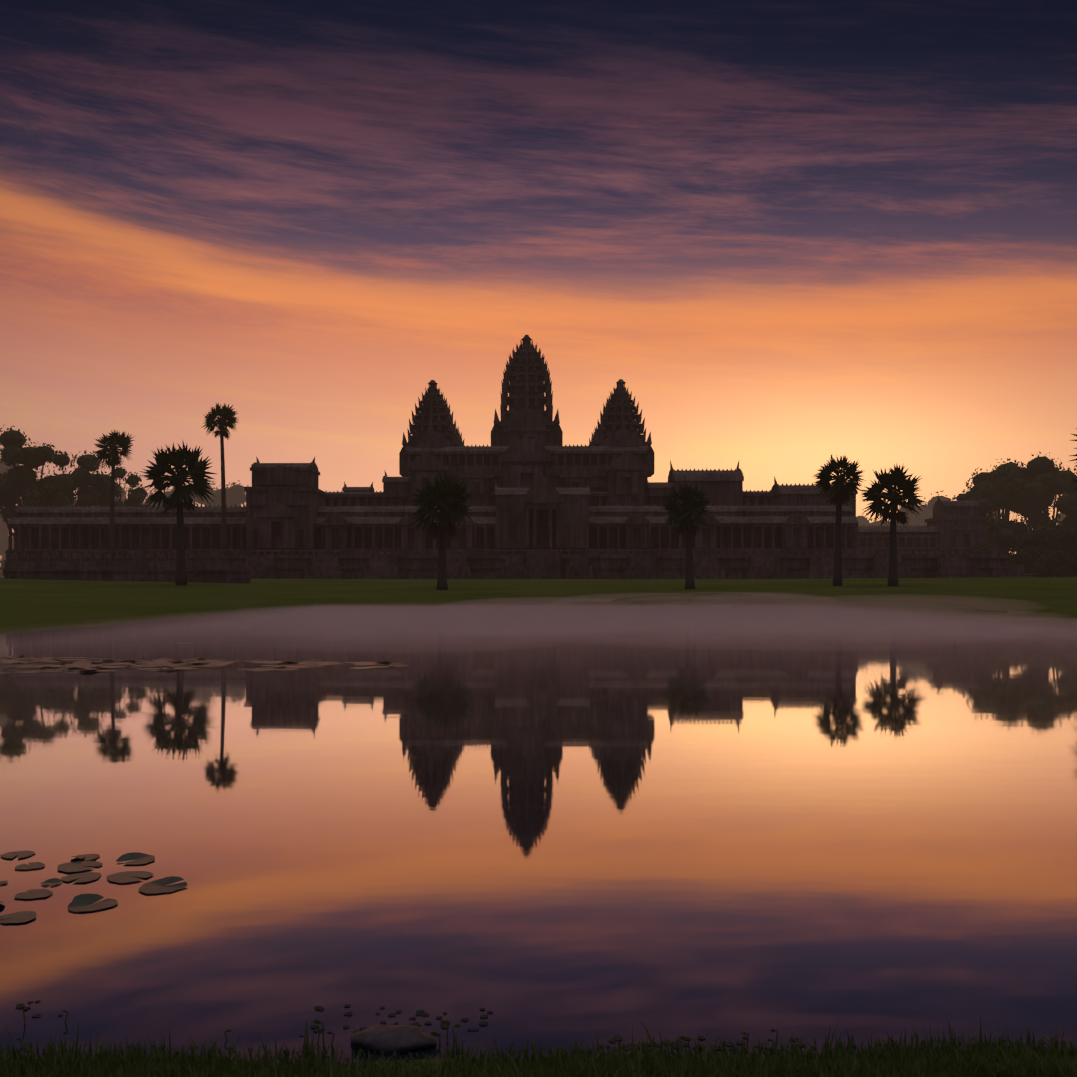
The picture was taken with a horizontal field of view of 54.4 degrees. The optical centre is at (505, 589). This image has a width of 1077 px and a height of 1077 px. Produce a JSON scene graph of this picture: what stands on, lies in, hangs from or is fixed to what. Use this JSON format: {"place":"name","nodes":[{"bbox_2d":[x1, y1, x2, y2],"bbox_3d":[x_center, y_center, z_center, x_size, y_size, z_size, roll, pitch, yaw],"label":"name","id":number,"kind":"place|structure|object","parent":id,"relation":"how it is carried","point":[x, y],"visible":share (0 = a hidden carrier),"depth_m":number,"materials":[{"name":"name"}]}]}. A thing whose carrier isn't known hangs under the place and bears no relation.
{"place":"outdoors","nodes":[
{"label":"outdoors","id":0,"kind":"place"},
{"bbox_2d":[103,426,910,541],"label":"sugar palm dry fronds","id":1,"kind":"object","parent":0,"point":[438,530],"visible":0.79,"depth_m":163.58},
{"bbox_2d":[0,609,1076,1063],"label":"pond water","id":2,"kind":"structure","parent":0,"point":[816,879],"depth_m":7.06,"materials":[{"name":"orange liquid"}]},
{"bbox_2d":[350,1024,437,1053],"bbox_3d":[-0.413,1.662,3.870,0.329,0.101,0.184,0,0,1],"label":"shore rock","id":3,"kind":"object","parent":2,"relation":"in","point":[388,1039],"visible":0.85,"depth_m":3.81,"materials":[{"name":"grey stone"}]},
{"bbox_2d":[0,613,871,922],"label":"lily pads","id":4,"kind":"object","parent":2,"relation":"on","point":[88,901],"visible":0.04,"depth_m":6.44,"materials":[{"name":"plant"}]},
{"bbox_2d":[16,1000,993,1054],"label":"aquatic plants","id":5,"kind":"object","parent":2,"relation":"on","point":[319,1008],"visible":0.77,"depth_m":4.00,"materials":[{"name":"grey"}]},
{"bbox_2d":[17,1008,997,1053],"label":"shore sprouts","id":6,"kind":"object","parent":2,"relation":"on","point":[435,1034],"visible":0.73,"depth_m":3.87,"materials":[{"name":"green plant"}]},
{"bbox_2d":[0,577,1076,1076],"bbox_3d":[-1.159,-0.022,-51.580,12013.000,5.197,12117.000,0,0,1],"label":"ground","id":7,"kind":"structure","parent":0,"point":[28,605],"depth_m":133.56,"materials":[{"name":"green plant"}]},
{"bbox_2d":[3,335,1038,582],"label":"temple","id":8,"kind":"structure","parent":7,"relation":"on","point":[541,503],"depth_m":263.59,"materials":[{"name":"stone"}]},
{"bbox_2d":[0,1015,1076,1076],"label":"grass","id":9,"kind":"structure","parent":7,"relation":"on","point":[978,1059],"depth_m":3.58,"materials":[{"name":"green plant"}]},
{"bbox_2d":[0,424,1076,576],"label":"trees","id":10,"kind":"object","parent":7,"relation":"on","point":[1041,483],"materials":[{"name":"plant"}]},
{"bbox_2d":[0,458,1076,577],"bbox_3d":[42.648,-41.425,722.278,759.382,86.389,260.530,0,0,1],"label":"background trees","id":11,"kind":"object","parent":7,"relation":"on","point":[236,494],"materials":[{"name":"plant"}]},
{"bbox_2d":[930,572,1076,577],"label":"wooden fence","id":12,"kind":"object","parent":7,"relation":"on","point":[1006,575],"visible":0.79,"depth_m":222.80,"materials":[{"name":"brown wood"}]},
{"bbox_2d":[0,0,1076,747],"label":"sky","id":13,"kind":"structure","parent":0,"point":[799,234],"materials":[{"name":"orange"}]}
]}

